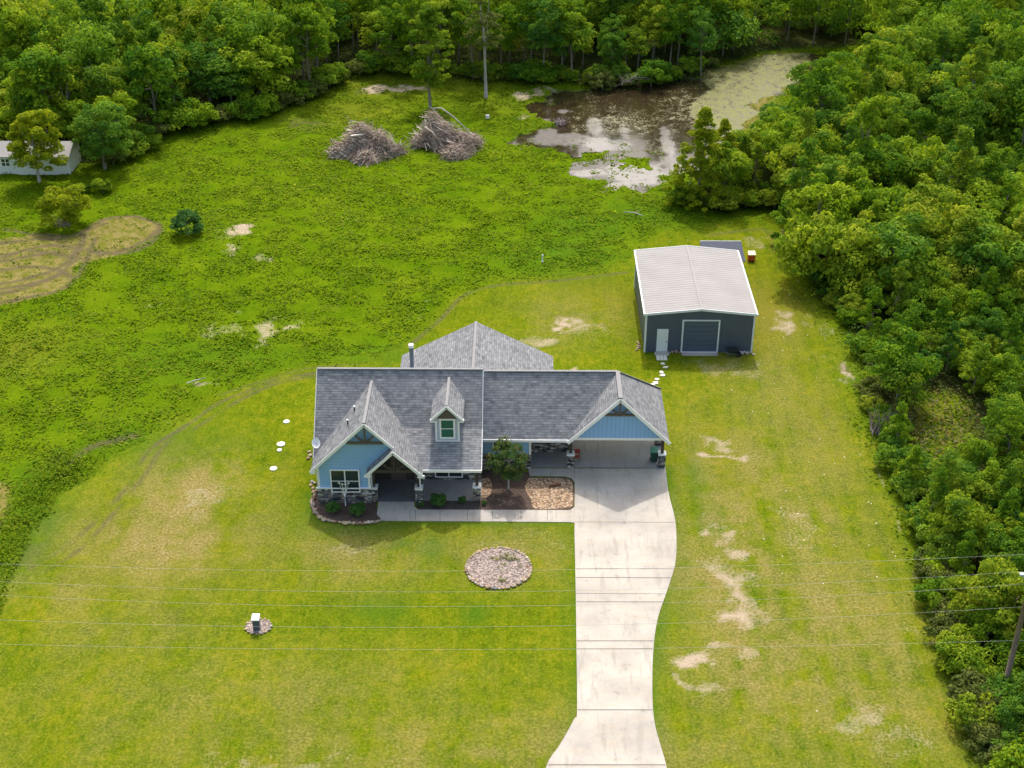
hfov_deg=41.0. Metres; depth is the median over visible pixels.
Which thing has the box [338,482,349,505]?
garden ornament
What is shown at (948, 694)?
edge shrub
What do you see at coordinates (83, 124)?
broadleaf tree
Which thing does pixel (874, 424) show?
dead branches
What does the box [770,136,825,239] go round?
broadleaf tree
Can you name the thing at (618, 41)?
broadleaf tree
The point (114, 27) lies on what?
broadleaf tree
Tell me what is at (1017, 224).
broadleaf tree
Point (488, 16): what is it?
slender tree
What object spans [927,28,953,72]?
broadleaf tree
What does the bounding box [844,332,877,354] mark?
edge shrub
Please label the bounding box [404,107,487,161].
brush pile
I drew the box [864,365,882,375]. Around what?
edge shrub
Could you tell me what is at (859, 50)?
broadleaf tree
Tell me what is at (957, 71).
broadleaf tree
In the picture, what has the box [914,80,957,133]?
broadleaf tree
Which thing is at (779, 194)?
edge shrub
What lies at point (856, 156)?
broadleaf tree
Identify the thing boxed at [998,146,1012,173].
broadleaf tree
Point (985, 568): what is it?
broadleaf tree
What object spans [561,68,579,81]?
edge shrub
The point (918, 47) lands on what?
broadleaf tree
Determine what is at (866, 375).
edge shrub
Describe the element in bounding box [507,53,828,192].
water
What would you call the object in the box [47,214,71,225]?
dead branches
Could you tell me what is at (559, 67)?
edge shrub
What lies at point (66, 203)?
wild shrub
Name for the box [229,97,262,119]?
edge shrub
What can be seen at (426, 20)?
slender tree
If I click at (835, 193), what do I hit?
broadleaf tree
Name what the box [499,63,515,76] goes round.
edge shrub
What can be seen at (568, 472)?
entry path
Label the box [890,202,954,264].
broadleaf tree
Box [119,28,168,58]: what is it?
broadleaf tree
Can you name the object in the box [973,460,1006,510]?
broadleaf tree
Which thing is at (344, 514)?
front mulch bed
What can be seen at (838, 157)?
broadleaf tree
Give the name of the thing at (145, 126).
edge shrub
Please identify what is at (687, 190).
edge shrub
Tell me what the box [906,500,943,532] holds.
edge shrub
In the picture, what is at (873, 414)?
edge shrub
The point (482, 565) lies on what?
round gravel bed
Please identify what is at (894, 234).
broadleaf tree
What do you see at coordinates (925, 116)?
broadleaf tree
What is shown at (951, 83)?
broadleaf tree
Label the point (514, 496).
side mulch bed
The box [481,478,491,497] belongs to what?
river rock corner
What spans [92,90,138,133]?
broadleaf tree
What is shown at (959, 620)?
edge shrub
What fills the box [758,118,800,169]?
broadleaf tree
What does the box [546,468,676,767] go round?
driveway
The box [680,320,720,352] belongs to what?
roll up door
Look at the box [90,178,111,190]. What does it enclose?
shrub
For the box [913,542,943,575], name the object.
edge shrub
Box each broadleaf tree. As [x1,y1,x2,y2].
[0,57,13,100]
[0,61,40,140]
[0,73,26,107]
[0,109,20,135]
[5,47,85,133]
[5,50,27,73]
[5,109,69,182]
[10,45,81,111]
[18,90,65,124]
[29,31,63,51]
[31,33,107,90]
[38,17,69,55]
[47,60,106,140]
[52,98,93,139]
[58,69,96,102]
[59,19,121,116]
[65,41,106,95]
[67,100,134,169]
[78,0,120,94]
[78,63,124,121]
[84,20,121,58]
[88,77,126,113]
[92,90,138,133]
[99,55,137,89]
[112,64,147,102]
[115,21,151,109]
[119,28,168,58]
[121,44,177,122]
[144,34,191,103]
[146,23,189,96]
[150,46,198,119]
[157,39,193,102]
[173,34,183,48]
[179,38,236,102]
[180,25,206,95]
[197,15,224,91]
[198,49,254,100]
[204,33,256,95]
[213,10,237,43]
[217,22,299,90]
[223,1,294,85]
[233,46,297,97]
[240,1,286,56]
[257,11,299,87]
[278,0,317,79]
[279,1,331,81]
[287,0,339,66]
[370,6,408,71]
[388,0,425,54]
[411,0,460,53]
[446,0,498,78]
[486,3,519,63]
[507,0,552,58]
[517,0,567,63]
[539,0,582,64]
[549,0,594,70]
[596,14,626,57]
[597,32,625,67]
[685,6,718,75]
[702,140,752,197]
[709,147,754,187]
[731,122,778,166]
[738,134,752,173]
[747,142,764,189]
[749,101,790,132]
[754,106,802,160]
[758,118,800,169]
[763,135,822,202]
[770,105,820,201]
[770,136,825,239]
[772,210,878,281]
[778,121,842,166]
[779,157,851,209]
[781,173,860,260]
[785,50,866,108]
[785,71,849,129]
[785,127,849,177]
[801,67,836,151]
[807,155,885,206]
[812,185,847,256]
[814,108,847,149]
[815,106,863,138]
[819,160,844,219]
[820,106,869,152]
[820,156,872,180]
[825,219,892,287]
[826,244,895,294]
[832,209,881,243]
[832,287,877,307]
[834,292,868,318]
[836,124,860,158]
[838,135,895,158]
[842,166,898,218]
[843,152,867,214]
[845,132,911,187]
[846,94,885,182]
[847,39,884,110]
[851,34,897,71]
[852,88,901,136]
[852,183,913,225]
[853,26,899,74]
[853,44,913,98]
[853,65,888,111]
[853,123,876,152]
[855,42,894,82]
[857,212,939,303]
[859,276,903,313]
[859,285,885,332]
[861,62,906,109]
[865,199,888,226]
[867,325,943,400]
[868,146,939,193]
[870,333,895,345]
[873,96,908,141]
[873,104,916,135]
[873,410,914,434]
[876,401,915,448]
[877,237,897,266]
[879,206,905,223]
[879,312,915,343]
[880,44,927,103]
[880,135,914,151]
[880,357,929,412]
[882,85,921,130]
[885,259,912,321]
[886,215,947,246]
[886,323,902,346]
[889,246,951,315]
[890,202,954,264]
[891,31,920,81]
[891,134,948,189]
[891,444,926,497]
[892,298,931,331]
[894,445,934,469]
[897,182,972,244]
[899,174,955,205]
[903,272,944,318]
[904,107,941,148]
[906,467,949,533]
[907,125,942,143]
[908,71,951,115]
[909,39,918,85]
[911,73,952,113]
[912,40,929,75]
[912,349,941,370]
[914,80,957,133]
[915,328,943,352]
[917,141,930,158]
[917,173,938,196]
[919,307,972,333]
[923,446,970,501]
[923,533,966,569]
[924,59,943,80]
[924,296,958,343]
[925,276,968,319]
[926,456,979,490]
[926,487,986,544]
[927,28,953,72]
[928,82,997,163]
[929,216,973,244]
[933,125,980,204]
[933,139,972,184]
[934,234,945,258]
[935,104,1018,141]
[935,320,963,369]
[936,189,989,227]
[936,497,972,549]
[938,155,951,184]
[939,329,978,354]
[939,571,971,605]
[940,471,1001,520]
[941,61,994,112]
[941,62,957,85]
[941,248,981,295]
[942,185,958,206]
[944,79,962,89]
[944,208,1023,289]
[946,124,965,164]
[946,205,983,290]
[950,288,994,319]
[950,340,1004,377]
[950,529,979,574]
[951,36,992,115]
[951,315,994,347]
[952,150,977,184]
[952,556,1021,623]
[953,156,1020,211]
[954,145,984,166]
[954,169,982,183]
[954,433,997,472]
[959,60,996,96]
[959,341,993,393]
[962,229,1013,277]
[963,172,1023,227]
[964,48,977,80]
[964,81,1017,139]
[964,264,1007,307]
[965,604,1013,648]
[968,266,1005,312]
[971,208,1015,241]
[972,136,996,157]
[972,142,1006,209]
[973,307,1008,337]
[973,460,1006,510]
[975,306,1013,336]
[975,456,998,495]
[975,512,1023,556]
[976,36,1007,87]
[976,59,1023,131]
[976,202,991,222]
[976,334,1000,360]
[976,352,1023,396]
[976,522,1023,562]
[977,138,1018,163]
[978,230,1023,278]
[978,487,1023,547]
[978,554,1023,625]
[980,394,1023,436]
[981,475,1023,526]
[981,552,1016,601]
[982,563,1023,640]
[983,463,1023,519]
[984,382,1023,414]
[984,428,1021,461]
[985,634,1023,678]
[986,124,1023,153]
[986,441,1023,466]
[989,23,1023,76]
[989,282,1023,318]
[990,406,1023,471]
[990,726,1022,752]
[992,312,1023,364]
[993,693,1023,736]
[996,346,1019,384]
[997,211,1022,240]
[997,450,1023,469]
[998,57,1023,132]
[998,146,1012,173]
[999,262,1023,304]
[999,391,1023,434]
[1002,192,1023,202]
[1002,336,1023,353]
[1003,157,1023,187]
[1003,304,1023,330]
[1004,205,1023,232]
[1005,372,1023,410]
[1006,148,1023,175]
[1007,109,1023,162]
[1007,316,1023,342]
[1007,458,1023,509]
[1012,206,1023,287]
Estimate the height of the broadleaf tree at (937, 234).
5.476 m
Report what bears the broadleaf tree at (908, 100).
on the ground
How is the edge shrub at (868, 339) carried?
on the ground
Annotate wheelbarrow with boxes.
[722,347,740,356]
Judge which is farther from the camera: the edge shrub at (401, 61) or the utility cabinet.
the edge shrub at (401, 61)
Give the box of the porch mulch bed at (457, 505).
[416,501,479,509]
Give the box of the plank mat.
[655,351,666,360]
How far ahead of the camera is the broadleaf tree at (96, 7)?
162.31 m
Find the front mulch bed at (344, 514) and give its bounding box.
[314,492,380,522]
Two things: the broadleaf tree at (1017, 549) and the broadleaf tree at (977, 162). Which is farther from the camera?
the broadleaf tree at (977, 162)
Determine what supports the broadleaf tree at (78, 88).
on the ground
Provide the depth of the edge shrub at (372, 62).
173.93 m
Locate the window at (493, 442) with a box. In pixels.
[493,442,507,451]
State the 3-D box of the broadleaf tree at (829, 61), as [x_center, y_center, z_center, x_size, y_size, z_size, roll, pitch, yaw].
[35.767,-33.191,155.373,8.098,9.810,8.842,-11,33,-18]
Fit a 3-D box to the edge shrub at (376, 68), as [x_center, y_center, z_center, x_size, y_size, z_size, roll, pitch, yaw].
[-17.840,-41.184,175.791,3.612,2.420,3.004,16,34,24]
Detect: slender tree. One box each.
[403,1,454,108]
[463,0,504,97]
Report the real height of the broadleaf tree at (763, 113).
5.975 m
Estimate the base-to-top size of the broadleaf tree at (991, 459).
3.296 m
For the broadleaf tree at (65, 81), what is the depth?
150.80 m
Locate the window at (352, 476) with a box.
[329,469,360,492]
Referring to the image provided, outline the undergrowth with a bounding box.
[1,39,1023,766]
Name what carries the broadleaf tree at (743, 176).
on the ground
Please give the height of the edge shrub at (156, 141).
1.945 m
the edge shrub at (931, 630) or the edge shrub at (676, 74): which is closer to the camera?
the edge shrub at (931, 630)
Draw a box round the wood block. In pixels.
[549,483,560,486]
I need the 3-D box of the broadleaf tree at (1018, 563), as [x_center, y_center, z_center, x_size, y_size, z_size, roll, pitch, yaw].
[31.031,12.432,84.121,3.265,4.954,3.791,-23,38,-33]
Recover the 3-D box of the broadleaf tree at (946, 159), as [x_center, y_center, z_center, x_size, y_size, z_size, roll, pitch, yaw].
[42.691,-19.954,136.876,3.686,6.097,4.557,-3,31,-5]
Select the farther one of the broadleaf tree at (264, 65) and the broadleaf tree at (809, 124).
the broadleaf tree at (264, 65)
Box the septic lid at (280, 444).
[277,441,284,446]
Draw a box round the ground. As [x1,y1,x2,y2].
[0,0,1023,767]
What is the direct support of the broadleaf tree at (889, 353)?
on the ground
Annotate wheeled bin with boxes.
[649,447,658,461]
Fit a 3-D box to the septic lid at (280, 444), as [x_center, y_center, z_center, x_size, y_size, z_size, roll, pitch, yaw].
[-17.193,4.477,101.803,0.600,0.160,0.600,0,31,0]
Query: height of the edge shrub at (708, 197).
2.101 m
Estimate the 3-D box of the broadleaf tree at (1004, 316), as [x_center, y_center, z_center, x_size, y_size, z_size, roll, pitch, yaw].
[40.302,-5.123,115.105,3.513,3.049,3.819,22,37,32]
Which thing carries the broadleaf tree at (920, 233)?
on the ground
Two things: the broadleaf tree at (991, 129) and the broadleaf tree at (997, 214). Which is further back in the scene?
the broadleaf tree at (991, 129)
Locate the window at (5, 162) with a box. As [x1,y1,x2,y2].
[0,158,10,166]
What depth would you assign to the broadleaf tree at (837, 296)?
119.68 m
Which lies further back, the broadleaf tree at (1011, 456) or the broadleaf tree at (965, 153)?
the broadleaf tree at (965, 153)
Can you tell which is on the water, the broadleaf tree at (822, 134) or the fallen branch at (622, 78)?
the fallen branch at (622, 78)
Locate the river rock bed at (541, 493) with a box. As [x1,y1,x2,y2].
[525,478,572,508]
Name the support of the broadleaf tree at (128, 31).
on the ground
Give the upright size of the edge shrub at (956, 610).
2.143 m
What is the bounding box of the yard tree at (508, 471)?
[485,436,528,488]
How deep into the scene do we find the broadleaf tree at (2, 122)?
152.58 m
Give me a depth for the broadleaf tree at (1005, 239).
118.24 m
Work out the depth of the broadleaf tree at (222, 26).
164.93 m
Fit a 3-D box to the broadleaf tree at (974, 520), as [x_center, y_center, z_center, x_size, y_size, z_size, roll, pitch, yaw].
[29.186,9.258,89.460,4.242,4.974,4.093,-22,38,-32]
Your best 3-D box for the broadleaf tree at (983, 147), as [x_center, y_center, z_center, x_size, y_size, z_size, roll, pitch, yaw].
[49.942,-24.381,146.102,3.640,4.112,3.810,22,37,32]
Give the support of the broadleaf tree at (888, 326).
on the ground
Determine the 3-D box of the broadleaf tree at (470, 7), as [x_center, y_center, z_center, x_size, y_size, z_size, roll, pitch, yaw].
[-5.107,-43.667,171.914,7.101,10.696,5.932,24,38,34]
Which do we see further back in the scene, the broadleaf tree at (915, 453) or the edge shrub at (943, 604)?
the broadleaf tree at (915, 453)
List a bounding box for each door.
[390,456,405,479]
[656,329,668,351]
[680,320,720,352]
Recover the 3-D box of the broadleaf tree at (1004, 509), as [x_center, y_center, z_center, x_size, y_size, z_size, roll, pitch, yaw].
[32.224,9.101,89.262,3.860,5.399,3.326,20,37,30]
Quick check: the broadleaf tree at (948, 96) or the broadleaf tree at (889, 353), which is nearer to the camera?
the broadleaf tree at (889, 353)
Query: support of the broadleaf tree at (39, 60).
on the ground
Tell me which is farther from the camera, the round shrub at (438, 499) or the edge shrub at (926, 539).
the round shrub at (438, 499)
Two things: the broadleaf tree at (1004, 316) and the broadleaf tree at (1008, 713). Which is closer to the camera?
the broadleaf tree at (1008, 713)
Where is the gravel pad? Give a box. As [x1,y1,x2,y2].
[246,619,270,633]
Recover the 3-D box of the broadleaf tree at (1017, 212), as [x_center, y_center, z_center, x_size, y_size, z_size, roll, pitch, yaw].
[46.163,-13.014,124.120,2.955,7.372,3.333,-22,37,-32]
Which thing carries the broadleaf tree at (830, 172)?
on the ground
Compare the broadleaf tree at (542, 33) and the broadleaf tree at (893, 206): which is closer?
the broadleaf tree at (893, 206)
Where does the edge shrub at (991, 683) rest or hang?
on the ground
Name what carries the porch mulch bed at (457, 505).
on the ground
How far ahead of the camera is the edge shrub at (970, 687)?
77.38 m
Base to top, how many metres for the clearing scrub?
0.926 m
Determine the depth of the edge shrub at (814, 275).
123.43 m
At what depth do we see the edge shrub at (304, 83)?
165.62 m
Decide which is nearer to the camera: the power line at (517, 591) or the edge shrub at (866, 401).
the power line at (517, 591)
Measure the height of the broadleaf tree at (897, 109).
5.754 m
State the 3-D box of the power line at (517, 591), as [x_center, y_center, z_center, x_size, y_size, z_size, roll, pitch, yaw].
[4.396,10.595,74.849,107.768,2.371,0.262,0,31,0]
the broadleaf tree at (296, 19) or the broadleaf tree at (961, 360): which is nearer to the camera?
the broadleaf tree at (961, 360)
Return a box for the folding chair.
[574,449,579,462]
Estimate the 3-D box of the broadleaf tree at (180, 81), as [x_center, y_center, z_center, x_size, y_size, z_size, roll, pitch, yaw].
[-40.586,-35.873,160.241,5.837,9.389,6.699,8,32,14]
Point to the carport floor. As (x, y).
(614, 453)
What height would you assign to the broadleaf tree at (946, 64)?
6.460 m
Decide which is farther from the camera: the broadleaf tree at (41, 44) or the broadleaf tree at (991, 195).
the broadleaf tree at (41, 44)
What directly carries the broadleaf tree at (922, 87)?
on the ground
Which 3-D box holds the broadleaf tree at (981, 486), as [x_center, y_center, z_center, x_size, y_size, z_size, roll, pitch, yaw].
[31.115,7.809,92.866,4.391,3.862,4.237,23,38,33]
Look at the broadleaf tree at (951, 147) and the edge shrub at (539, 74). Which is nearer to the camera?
the broadleaf tree at (951, 147)
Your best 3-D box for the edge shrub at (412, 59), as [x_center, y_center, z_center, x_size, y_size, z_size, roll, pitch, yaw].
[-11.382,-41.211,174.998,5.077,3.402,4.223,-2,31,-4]
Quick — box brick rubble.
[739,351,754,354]
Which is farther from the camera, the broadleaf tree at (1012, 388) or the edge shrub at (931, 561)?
the broadleaf tree at (1012, 388)
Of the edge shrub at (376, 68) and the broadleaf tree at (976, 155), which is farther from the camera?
the edge shrub at (376, 68)
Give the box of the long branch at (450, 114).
[431,107,470,135]
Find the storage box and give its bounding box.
[747,251,755,261]
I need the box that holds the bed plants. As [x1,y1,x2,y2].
[490,552,521,581]
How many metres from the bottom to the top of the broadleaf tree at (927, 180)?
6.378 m
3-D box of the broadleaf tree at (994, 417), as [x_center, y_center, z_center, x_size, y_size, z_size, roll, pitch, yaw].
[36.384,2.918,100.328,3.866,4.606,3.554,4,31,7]
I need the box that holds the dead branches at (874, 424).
[869,405,913,435]
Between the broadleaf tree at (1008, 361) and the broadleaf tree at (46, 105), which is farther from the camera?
the broadleaf tree at (46, 105)
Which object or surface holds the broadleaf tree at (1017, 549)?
on the ground
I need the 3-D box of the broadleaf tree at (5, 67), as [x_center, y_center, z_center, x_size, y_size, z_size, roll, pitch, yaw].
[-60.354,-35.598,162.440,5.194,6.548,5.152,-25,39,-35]
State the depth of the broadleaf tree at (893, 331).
111.53 m
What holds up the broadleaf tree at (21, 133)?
on the ground
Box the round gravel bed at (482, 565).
[467,548,529,588]
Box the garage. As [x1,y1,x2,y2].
[634,245,758,355]
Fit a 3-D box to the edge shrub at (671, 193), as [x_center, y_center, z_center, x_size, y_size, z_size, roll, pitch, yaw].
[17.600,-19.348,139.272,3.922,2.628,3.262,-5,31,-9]
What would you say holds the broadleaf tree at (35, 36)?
on the ground
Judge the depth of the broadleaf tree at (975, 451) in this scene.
95.70 m
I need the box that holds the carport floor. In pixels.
[572,440,665,467]
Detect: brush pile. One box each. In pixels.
[320,120,416,166]
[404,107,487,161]
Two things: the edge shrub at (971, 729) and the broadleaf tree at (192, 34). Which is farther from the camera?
the broadleaf tree at (192, 34)
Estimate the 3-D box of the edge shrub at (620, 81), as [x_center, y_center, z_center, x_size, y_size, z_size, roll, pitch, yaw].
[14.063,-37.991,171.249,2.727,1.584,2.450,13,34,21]
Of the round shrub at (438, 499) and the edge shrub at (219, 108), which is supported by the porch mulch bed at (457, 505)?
the round shrub at (438, 499)
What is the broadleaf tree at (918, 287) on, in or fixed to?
on the ground
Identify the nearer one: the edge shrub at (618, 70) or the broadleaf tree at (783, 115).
the broadleaf tree at (783, 115)
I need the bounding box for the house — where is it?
[309,321,670,502]
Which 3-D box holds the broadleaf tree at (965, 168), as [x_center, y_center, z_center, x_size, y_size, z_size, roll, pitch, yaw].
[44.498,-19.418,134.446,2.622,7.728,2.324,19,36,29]
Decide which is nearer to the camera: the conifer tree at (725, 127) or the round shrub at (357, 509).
the round shrub at (357, 509)
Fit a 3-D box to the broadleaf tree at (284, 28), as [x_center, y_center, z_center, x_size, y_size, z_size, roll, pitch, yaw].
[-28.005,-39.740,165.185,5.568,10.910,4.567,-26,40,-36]
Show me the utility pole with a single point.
(1014, 647)
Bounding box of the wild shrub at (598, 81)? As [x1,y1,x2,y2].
[585,69,616,89]
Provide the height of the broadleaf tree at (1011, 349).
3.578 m
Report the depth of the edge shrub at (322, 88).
167.68 m
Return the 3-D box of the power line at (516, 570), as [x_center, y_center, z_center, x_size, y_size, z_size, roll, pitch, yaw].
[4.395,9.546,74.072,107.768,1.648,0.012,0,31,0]
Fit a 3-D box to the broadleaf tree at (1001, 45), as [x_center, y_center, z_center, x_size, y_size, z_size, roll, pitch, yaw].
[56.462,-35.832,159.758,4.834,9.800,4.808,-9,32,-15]
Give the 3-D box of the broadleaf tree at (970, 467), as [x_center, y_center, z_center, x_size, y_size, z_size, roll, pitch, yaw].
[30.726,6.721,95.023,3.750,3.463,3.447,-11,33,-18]
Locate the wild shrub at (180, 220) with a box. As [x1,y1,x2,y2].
[169,209,204,234]
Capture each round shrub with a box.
[325,501,340,512]
[349,501,365,515]
[430,493,446,506]
[458,495,466,502]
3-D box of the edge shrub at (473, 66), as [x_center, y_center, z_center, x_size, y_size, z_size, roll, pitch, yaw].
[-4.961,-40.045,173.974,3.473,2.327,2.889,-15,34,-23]
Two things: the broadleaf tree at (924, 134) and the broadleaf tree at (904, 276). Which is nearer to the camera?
the broadleaf tree at (904, 276)
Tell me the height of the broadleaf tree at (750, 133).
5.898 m
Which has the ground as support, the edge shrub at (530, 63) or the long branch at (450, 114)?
the edge shrub at (530, 63)
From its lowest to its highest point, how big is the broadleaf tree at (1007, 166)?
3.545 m
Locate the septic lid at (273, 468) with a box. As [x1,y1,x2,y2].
[270,466,276,470]
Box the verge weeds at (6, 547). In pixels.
[0,437,110,612]
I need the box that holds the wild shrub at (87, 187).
[78,183,90,191]
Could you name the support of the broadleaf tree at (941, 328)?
on the ground
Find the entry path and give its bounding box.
[528,468,574,481]
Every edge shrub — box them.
[96,150,127,163]
[104,129,149,157]
[117,122,154,150]
[138,133,163,149]
[140,128,153,135]
[142,121,153,131]
[146,122,173,134]
[148,100,194,130]
[174,97,210,127]
[193,102,220,125]
[206,104,232,120]
[221,98,250,118]
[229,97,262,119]
[236,90,279,116]
[251,94,281,111]
[253,87,292,107]
[278,99,287,108]
[285,80,317,97]
[287,82,308,101]
[289,93,306,104]
[302,82,318,98]
[306,77,328,93]
[310,66,339,86]
[311,61,349,86]
[345,58,369,74]
[349,49,387,72]
[361,56,385,70]
[382,50,411,70]
[383,50,420,73]
[405,52,439,70]
[449,63,469,74]
[459,60,482,76]
[472,67,488,79]
[475,60,502,79]
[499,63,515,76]
[504,70,516,80]
[508,59,545,80]
[522,62,548,82]
[525,58,550,78]
[541,66,559,82]
[549,64,569,79]
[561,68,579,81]
[581,66,599,81]
[592,60,630,81]
[616,73,632,85]
[620,70,639,84]
[634,59,672,86]
[641,58,674,74]
[651,72,664,83]
[665,181,703,204]
[666,68,683,79]
[669,180,698,203]
[678,55,709,72]
[704,193,731,208]
[705,57,719,66]
[706,185,744,209]
[737,186,763,207]
[739,188,765,206]
[758,182,787,201]
[760,187,783,207]
[776,193,787,204]
[807,269,831,283]
[815,282,839,295]
[822,292,841,307]
[837,302,864,324]
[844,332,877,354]
[854,374,886,394]
[856,329,885,355]
[858,347,878,365]
[858,391,882,404]
[859,371,885,387]
[859,393,886,409]
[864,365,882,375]
[869,404,896,414]
[869,412,888,426]
[873,443,904,469]
[878,431,907,450]
[889,469,928,494]
[892,462,904,473]
[895,464,931,486]
[896,479,924,501]
[903,502,917,520]
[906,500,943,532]
[910,499,944,529]
[910,556,959,580]
[912,546,929,560]
[912,575,960,608]
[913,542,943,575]
[915,522,963,547]
[920,615,966,637]
[921,551,972,576]
[922,530,957,547]
[925,590,948,615]
[931,594,969,628]
[933,634,966,665]
[935,636,994,674]
[936,623,980,660]
[937,592,984,626]
[940,600,982,626]
[940,626,983,648]
[942,691,1000,730]
[946,666,1001,709]
[946,680,974,701]
[947,680,1003,716]
[961,709,1001,738]
[962,724,1017,766]
[963,662,1001,679]
[978,672,1022,704]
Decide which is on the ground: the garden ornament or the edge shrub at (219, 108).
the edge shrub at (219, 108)
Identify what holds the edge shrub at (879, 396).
on the ground
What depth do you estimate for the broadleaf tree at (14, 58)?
164.10 m
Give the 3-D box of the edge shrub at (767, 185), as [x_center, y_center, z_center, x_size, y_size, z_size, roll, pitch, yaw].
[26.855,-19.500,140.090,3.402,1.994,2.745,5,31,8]
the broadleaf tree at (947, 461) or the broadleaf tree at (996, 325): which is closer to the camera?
the broadleaf tree at (947, 461)
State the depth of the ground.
93.94 m
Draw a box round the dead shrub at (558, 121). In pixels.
[550,115,568,126]
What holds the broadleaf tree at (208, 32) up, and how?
on the ground
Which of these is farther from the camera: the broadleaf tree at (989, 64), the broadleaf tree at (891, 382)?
the broadleaf tree at (989, 64)
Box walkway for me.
[377,502,574,522]
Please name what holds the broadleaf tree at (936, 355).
on the ground
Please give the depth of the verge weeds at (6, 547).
95.31 m
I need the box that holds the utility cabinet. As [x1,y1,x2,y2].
[251,613,260,630]
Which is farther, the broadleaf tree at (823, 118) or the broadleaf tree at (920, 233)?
the broadleaf tree at (823, 118)
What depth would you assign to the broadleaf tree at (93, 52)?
159.42 m
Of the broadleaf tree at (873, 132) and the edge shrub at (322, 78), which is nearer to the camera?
the broadleaf tree at (873, 132)
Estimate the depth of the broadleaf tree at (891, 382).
103.17 m
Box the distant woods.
[0,0,1023,767]
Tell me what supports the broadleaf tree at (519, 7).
on the ground
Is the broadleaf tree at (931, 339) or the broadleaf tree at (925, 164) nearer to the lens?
the broadleaf tree at (931, 339)
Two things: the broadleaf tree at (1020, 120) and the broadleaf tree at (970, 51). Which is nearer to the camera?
the broadleaf tree at (1020, 120)
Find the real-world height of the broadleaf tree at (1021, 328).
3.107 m
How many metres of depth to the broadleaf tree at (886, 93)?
149.24 m
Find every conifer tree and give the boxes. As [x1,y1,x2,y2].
[660,106,742,211]
[692,118,747,185]
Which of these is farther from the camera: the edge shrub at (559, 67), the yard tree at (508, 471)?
the edge shrub at (559, 67)
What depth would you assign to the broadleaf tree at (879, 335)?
113.40 m
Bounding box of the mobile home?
[0,141,81,174]
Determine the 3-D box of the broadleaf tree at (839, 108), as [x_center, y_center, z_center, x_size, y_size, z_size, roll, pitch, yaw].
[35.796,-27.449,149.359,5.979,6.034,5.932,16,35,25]
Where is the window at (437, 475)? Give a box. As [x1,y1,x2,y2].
[435,473,462,477]
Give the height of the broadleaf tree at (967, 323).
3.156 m
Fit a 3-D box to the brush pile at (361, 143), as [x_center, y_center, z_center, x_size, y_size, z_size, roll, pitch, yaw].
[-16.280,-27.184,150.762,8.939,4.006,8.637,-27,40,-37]
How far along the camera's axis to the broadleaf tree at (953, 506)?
87.89 m
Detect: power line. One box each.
[0,571,1023,591]
[5,584,1017,606]
[9,640,1023,649]
[14,554,1019,570]
[17,607,1011,626]
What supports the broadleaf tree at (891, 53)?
on the ground
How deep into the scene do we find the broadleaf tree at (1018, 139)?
147.19 m
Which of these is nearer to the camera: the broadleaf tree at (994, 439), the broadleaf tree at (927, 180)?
the broadleaf tree at (994, 439)
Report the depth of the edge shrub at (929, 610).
84.97 m
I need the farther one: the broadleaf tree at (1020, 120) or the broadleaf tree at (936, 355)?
the broadleaf tree at (1020, 120)
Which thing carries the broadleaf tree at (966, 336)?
on the ground
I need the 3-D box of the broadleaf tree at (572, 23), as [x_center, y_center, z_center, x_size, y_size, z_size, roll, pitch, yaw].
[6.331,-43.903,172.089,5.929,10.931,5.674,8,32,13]
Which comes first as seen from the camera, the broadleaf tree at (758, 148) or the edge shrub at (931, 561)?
the edge shrub at (931, 561)
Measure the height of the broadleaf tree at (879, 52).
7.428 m
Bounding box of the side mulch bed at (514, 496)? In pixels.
[480,470,573,509]
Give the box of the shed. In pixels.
[700,241,744,261]
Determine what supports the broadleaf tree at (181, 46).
on the ground
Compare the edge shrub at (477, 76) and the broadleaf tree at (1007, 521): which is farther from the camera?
the edge shrub at (477, 76)
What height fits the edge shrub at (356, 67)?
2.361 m
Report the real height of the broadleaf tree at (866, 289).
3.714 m
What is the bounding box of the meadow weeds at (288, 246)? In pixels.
[0,48,979,681]
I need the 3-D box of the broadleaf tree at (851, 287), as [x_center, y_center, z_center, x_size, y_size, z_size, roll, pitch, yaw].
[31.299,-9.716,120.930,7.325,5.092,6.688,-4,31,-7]
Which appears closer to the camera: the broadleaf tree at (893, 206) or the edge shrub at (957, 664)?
the edge shrub at (957, 664)
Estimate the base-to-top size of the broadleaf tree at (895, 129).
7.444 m
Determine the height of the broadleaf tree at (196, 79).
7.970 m
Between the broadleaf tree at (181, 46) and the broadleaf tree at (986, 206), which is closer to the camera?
the broadleaf tree at (986, 206)
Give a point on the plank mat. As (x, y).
(659, 358)
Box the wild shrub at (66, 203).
[34,183,92,227]
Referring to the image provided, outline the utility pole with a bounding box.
[1004,573,1023,681]
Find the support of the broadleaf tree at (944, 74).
on the ground
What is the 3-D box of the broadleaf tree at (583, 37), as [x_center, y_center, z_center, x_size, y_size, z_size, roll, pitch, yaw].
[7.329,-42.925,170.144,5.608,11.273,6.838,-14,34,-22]
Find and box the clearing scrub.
[907,380,982,474]
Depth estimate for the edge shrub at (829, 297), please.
120.01 m
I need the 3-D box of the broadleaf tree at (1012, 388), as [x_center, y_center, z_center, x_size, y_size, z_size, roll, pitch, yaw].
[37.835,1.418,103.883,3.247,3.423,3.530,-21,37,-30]
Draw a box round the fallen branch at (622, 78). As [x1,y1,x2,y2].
[615,72,649,86]
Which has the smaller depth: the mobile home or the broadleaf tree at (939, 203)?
the broadleaf tree at (939, 203)
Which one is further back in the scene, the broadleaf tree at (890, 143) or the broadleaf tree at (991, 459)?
the broadleaf tree at (890, 143)
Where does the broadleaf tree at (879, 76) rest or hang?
on the ground
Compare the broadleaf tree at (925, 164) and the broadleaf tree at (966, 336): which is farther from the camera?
the broadleaf tree at (925, 164)
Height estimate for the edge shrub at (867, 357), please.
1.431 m
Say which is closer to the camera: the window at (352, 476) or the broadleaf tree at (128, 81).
the window at (352, 476)

